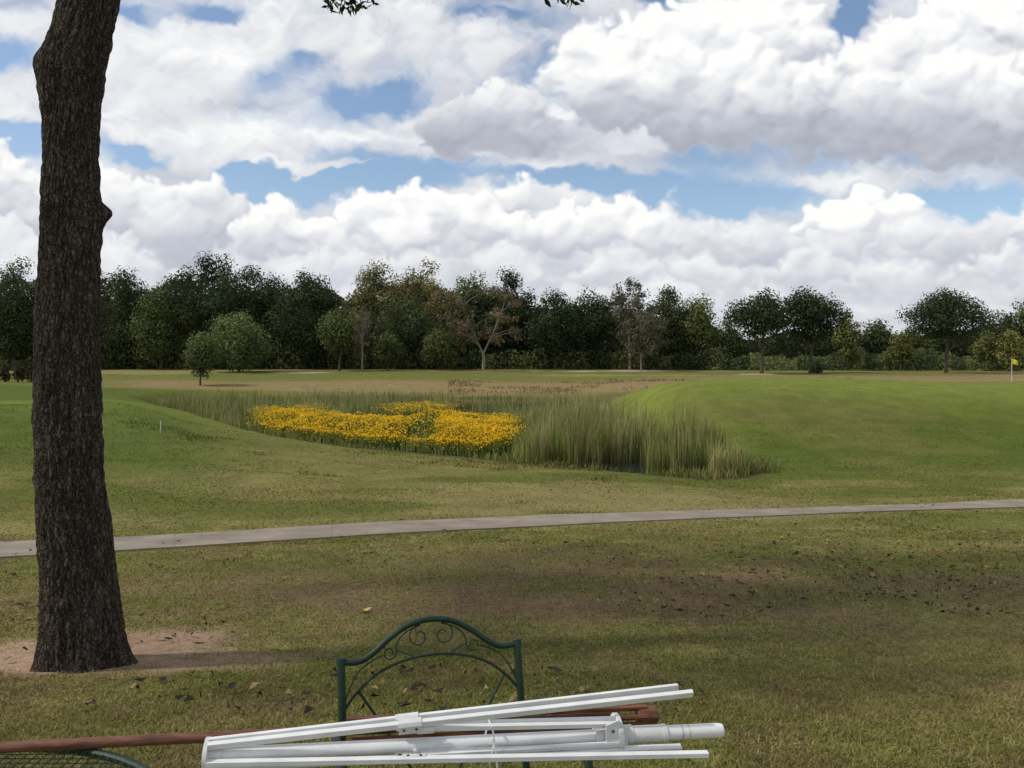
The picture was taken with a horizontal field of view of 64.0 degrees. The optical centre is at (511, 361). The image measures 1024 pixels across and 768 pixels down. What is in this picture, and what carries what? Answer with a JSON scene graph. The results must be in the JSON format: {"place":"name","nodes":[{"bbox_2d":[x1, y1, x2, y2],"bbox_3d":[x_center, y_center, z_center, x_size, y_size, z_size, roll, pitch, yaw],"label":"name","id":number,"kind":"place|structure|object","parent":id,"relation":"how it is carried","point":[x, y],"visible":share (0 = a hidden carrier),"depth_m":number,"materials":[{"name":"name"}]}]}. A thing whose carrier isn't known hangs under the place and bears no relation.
{"place":"outdoors","nodes":[
{"label":"outdoors","id":0,"kind":"place"},
{"bbox_2d":[164,398,724,477],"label":"water","id":1,"kind":"structure","parent":0,"point":[637,466],"depth_m":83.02,"materials":[{"name":"green liquid"}]},
{"bbox_2d":[0,0,1023,339],"bbox_3d":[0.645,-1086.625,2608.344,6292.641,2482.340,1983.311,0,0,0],"label":"sky","id":2,"kind":"structure","parent":0,"point":[932,90],"depth_m":3301.77,"materials":[{"name":"white"}]},
{"bbox_2d":[0,367,1023,767],"bbox_3d":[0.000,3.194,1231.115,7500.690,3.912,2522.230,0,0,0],"label":"ground","id":3,"kind":"structure","parent":0,"point":[964,405],"depth_m":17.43,"materials":[{"name":"green plant"}]},
{"bbox_2d":[0,363,11,381],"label":"shrub","id":4,"kind":"object","parent":3,"relation":"on","point":[4,373],"visible":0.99,"depth_m":113.78,"materials":[{"name":"green plant"}]},
{"bbox_2d":[9,360,25,381],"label":"shrub","id":5,"kind":"object","parent":3,"relation":"on","point":[17,374],"visible":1,"depth_m":113.76,"materials":[{"name":"green plant"}]},
{"bbox_2d":[0,256,36,369],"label":"oak tree","id":6,"kind":"object","parent":3,"relation":"on","point":[20,319],"visible":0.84,"depth_m":155.24,"materials":[{"name":"green plant"}]},
{"bbox_2d":[24,364,32,381],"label":"shrub","id":7,"kind":"object","parent":3,"relation":"on","point":[28,371],"visible":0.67,"depth_m":113.69,"materials":[{"name":"green plant"}]},
{"bbox_2d":[0,749,150,767],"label":"patio table","id":8,"kind":"object","parent":3,"relation":"on","point":[116,758],"visible":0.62,"depth_m":1.80,"materials":[{"name":"green paint"}]},
{"bbox_2d":[0,704,658,752],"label":"wooden umbrella","id":9,"kind":"object","parent":8,"relation":"on","point":[645,715],"visible":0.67,"depth_m":1.88,"materials":[{"name":"red wood"}]},
{"bbox_2d":[201,683,724,767],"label":"umbrella frame","id":10,"kind":"object","parent":9,"relation":"on","point":[611,737],"visible":1,"depth_m":1.74,"materials":[{"name":"white plastic"}]},
{"bbox_2d":[99,265,158,368],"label":"oak tree","id":11,"kind":"object","parent":3,"relation":"on","point":[114,325],"visible":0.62,"depth_m":159.36,"materials":[{"name":"green plant"}]},
{"bbox_2d":[120,281,204,369],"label":"oak tree","id":12,"kind":"object","parent":3,"relation":"on","point":[162,322],"visible":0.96,"depth_m":156.32,"materials":[{"name":"green plant"}]},
{"bbox_2d":[181,330,225,384],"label":"young tree","id":13,"kind":"object","parent":3,"relation":"on","point":[203,349],"visible":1,"depth_m":111.09,"materials":[{"name":"green plant"}]},
{"bbox_2d":[151,250,260,359],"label":"oak tree","id":14,"kind":"object","parent":3,"relation":"on","point":[223,296],"visible":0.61,"depth_m":161.37,"materials":[{"name":"green plant"}]},
{"bbox_2d":[203,308,280,371],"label":"willow tree","id":15,"kind":"object","parent":3,"relation":"on","point":[239,339],"visible":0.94,"depth_m":142.05,"materials":[{"name":"green plant"}]},
{"bbox_2d":[225,263,300,361],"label":"oak tree","id":16,"kind":"object","parent":3,"relation":"on","point":[265,292],"visible":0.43,"depth_m":165.90,"materials":[{"name":"green plant"}]},
{"bbox_2d":[261,267,347,368],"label":"oak tree","id":17,"kind":"object","parent":3,"relation":"on","point":[314,299],"visible":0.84,"depth_m":158.56,"materials":[{"name":"green plant"}]},
{"bbox_2d":[30,0,584,673],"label":"shade tree","id":18,"kind":"object","parent":3,"relation":"on","point":[80,622],"visible":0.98,"depth_m":6.31,"materials":[{"name":"brown plant"}]},
{"bbox_2d":[312,305,361,370],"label":"slender tree","id":19,"kind":"object","parent":3,"relation":"on","point":[336,333],"visible":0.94,"depth_m":148.41,"materials":[{"name":"green plant"}]},
{"bbox_2d":[349,306,377,370],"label":"bare tree","id":20,"kind":"object","parent":3,"relation":"on","point":[364,332],"visible":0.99,"depth_m":147.84,"materials":[{"name":"green plant"}]},
{"bbox_2d":[341,258,401,363],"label":"cottonwood tree","id":21,"kind":"object","parent":3,"relation":"on","point":[363,297],"visible":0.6,"depth_m":169.99,"materials":[{"name":"green plant"}]},
{"bbox_2d":[369,329,407,370],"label":"young tree","id":22,"kind":"object","parent":3,"relation":"on","point":[386,347],"visible":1,"depth_m":149.10,"materials":[{"name":"green plant"}]},
{"bbox_2d":[243,401,535,456],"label":"yellow flowers","id":23,"kind":"object","parent":3,"relation":"on","point":[485,425],"visible":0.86,"depth_m":46.02,"materials":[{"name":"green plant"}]},
{"bbox_2d":[365,293,452,367],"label":"oak tree","id":24,"kind":"object","parent":3,"relation":"on","point":[409,332],"visible":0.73,"depth_m":158.59,"materials":[{"name":"green plant"}]},
{"bbox_2d":[385,256,458,367],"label":"cottonwood tree","id":25,"kind":"object","parent":3,"relation":"on","point":[416,288],"visible":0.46,"depth_m":169.25,"materials":[{"name":"green plant"}]},
{"bbox_2d":[416,324,468,370],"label":"oak tree","id":26,"kind":"object","parent":3,"relation":"on","point":[438,344],"visible":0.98,"depth_m":150.60,"materials":[{"name":"green plant"}]},
{"bbox_2d":[150,382,753,476],"bbox_3d":[-14.017,2.935,67.483,49.327,3.430,70.946,0,0,0],"label":"reed bed","id":27,"kind":"object","parent":3,"relation":"on","point":[574,432],"visible":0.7,"depth_m":39.84,"materials":[{"name":"green plant"}]},
{"bbox_2d":[332,616,593,767],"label":"patio chair","id":28,"kind":"object","parent":3,"relation":"on","point":[341,664],"visible":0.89,"depth_m":2.24,"materials":[{"name":"green paint"}]},
{"bbox_2d":[443,270,495,365],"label":"oak tree","id":29,"kind":"object","parent":3,"relation":"on","point":[470,345],"visible":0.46,"depth_m":166.29,"materials":[{"name":"green plant"}]},
{"bbox_2d":[428,284,526,370],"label":"dying tree","id":30,"kind":"object","parent":3,"relation":"on","point":[467,324],"visible":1,"depth_m":149.84,"materials":[{"name":"brown plant"}]},
{"bbox_2d":[192,413,783,481],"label":"bank grass","id":31,"kind":"structure","parent":3,"relation":"on","point":[706,476],"depth_m":35.74,"materials":[{"name":"green plant"}]},
{"bbox_2d":[471,265,547,367],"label":"oak tree","id":32,"kind":"object","parent":3,"relation":"on","point":[512,284],"visible":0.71,"depth_m":164.13,"materials":[{"name":"green plant"}]},
{"bbox_2d":[0,401,1023,546],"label":"meadow grass","id":33,"kind":"structure","parent":3,"relation":"on","point":[548,466],"depth_m":24.21,"materials":[{"name":"green plant"}]},
{"bbox_2d":[0,276,1023,370],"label":"distant wood","id":34,"kind":"object","parent":3,"relation":"on","point":[782,353],"visible":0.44,"depth_m":161.52,"materials":[{"name":"green plant"}]},
{"bbox_2d":[0,483,1023,714],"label":"leaf litter","id":35,"kind":"object","parent":3,"relation":"on","point":[401,670],"visible":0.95,"depth_m":9.20,"materials":[{"name":"brown plant"}]},
{"bbox_2d":[519,287,588,369],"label":"oak tree","id":36,"kind":"object","parent":3,"relation":"on","point":[558,320],"visible":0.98,"depth_m":157.85,"materials":[{"name":"green plant"}]},
{"bbox_2d":[560,285,620,368],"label":"oak tree","id":37,"kind":"object","parent":3,"relation":"on","point":[599,321],"visible":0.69,"depth_m":161.04,"materials":[{"name":"green plant"}]},
{"bbox_2d":[603,277,657,369],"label":"bare tree","id":38,"kind":"object","parent":3,"relation":"on","point":[634,303],"visible":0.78,"depth_m":157.22,"materials":[{"name":"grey plant"}]},
{"bbox_2d":[614,307,672,370],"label":"bare tree","id":39,"kind":"object","parent":3,"relation":"on","point":[631,328],"visible":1,"depth_m":149.36,"materials":[{"name":"brown plant"}]},
{"bbox_2d":[641,283,691,368],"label":"oak tree","id":40,"kind":"object","parent":3,"relation":"on","point":[667,305],"visible":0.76,"depth_m":162.15,"materials":[{"name":"green plant"}]},
{"bbox_2d":[672,292,723,369],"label":"oak tree","id":41,"kind":"object","parent":3,"relation":"on","point":[699,333],"visible":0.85,"depth_m":161.12,"materials":[{"name":"green plant"}]},
{"bbox_2d":[711,316,748,363],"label":"oak tree","id":42,"kind":"object","parent":3,"relation":"on","point":[728,340],"visible":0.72,"depth_m":170.59,"materials":[{"name":"green plant"}]},
{"bbox_2d":[721,287,797,373],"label":"oak tree","id":43,"kind":"object","parent":3,"relation":"on","point":[768,314],"visible":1,"depth_m":135.60,"materials":[{"name":"green plant"}]},
{"bbox_2d":[778,285,852,372],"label":"oak tree","id":44,"kind":"object","parent":3,"relation":"on","point":[812,314],"visible":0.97,"depth_m":139.97,"materials":[{"name":"green plant"}]},
{"bbox_2d":[808,361,822,373],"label":"shrub","id":45,"kind":"object","parent":3,"relation":"on","point":[817,368],"visible":1,"depth_m":137.75,"materials":[{"name":"green plant"}]},
{"bbox_2d":[831,310,863,370],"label":"young tree","id":46,"kind":"object","parent":3,"relation":"on","point":[846,343],"visible":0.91,"depth_m":157.05,"materials":[{"name":"green plant"}]},
{"bbox_2d":[856,317,895,368],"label":"oak tree","id":47,"kind":"object","parent":3,"relation":"on","point":[872,344],"visible":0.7,"depth_m":167.99,"materials":[{"name":"green plant"}]},
{"bbox_2d":[886,330,915,370],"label":"young tree","id":48,"kind":"object","parent":3,"relation":"on","point":[902,352],"visible":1,"depth_m":155.45,"materials":[{"name":"green plant"}]},
{"bbox_2d":[900,327,939,368],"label":"oak tree","id":49,"kind":"object","parent":3,"relation":"on","point":[914,340],"visible":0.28,"depth_m":172.68,"materials":[{"name":"green plant"}]},
{"bbox_2d":[894,287,997,372],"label":"oak tree","id":50,"kind":"object","parent":3,"relation":"on","point":[951,314],"visible":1,"depth_m":139.67,"materials":[{"name":"green plant"}]},
{"bbox_2d":[966,328,1003,370],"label":"young tree","id":51,"kind":"object","parent":3,"relation":"on","point":[983,346],"visible":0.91,"depth_m":155.31,"materials":[{"name":"green plant"}]},
{"bbox_2d":[981,309,1020,367],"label":"oak tree","id":52,"kind":"object","parent":3,"relation":"on","point":[999,329],"visible":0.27,"depth_m":166.79,"materials":[{"name":"green plant"}]},
{"bbox_2d":[993,329,1023,371],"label":"young tree","id":53,"kind":"object","parent":3,"relation":"on","point":[1012,345],"visible":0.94,"depth_m":151.52,"materials":[{"name":"green plant"}]},
{"bbox_2d":[996,298,1023,358],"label":"oak tree","id":54,"kind":"object","parent":3,"relation":"on","point":[1019,324],"visible":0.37,"depth_m":167.63,"materials":[{"name":"green plant"}]},
{"bbox_2d":[0,499,1023,557],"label":"path","id":55,"kind":"structure","parent":0,"point":[8,549],"depth_m":17.80,"materials":[{"name":"concrete"}]},
{"bbox_2d":[448,377,848,393],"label":"dry grass","id":56,"kind":"structure","parent":0,"point":[545,391],"depth_m":111.86,"materials":[{"name":"plant"}]}
]}

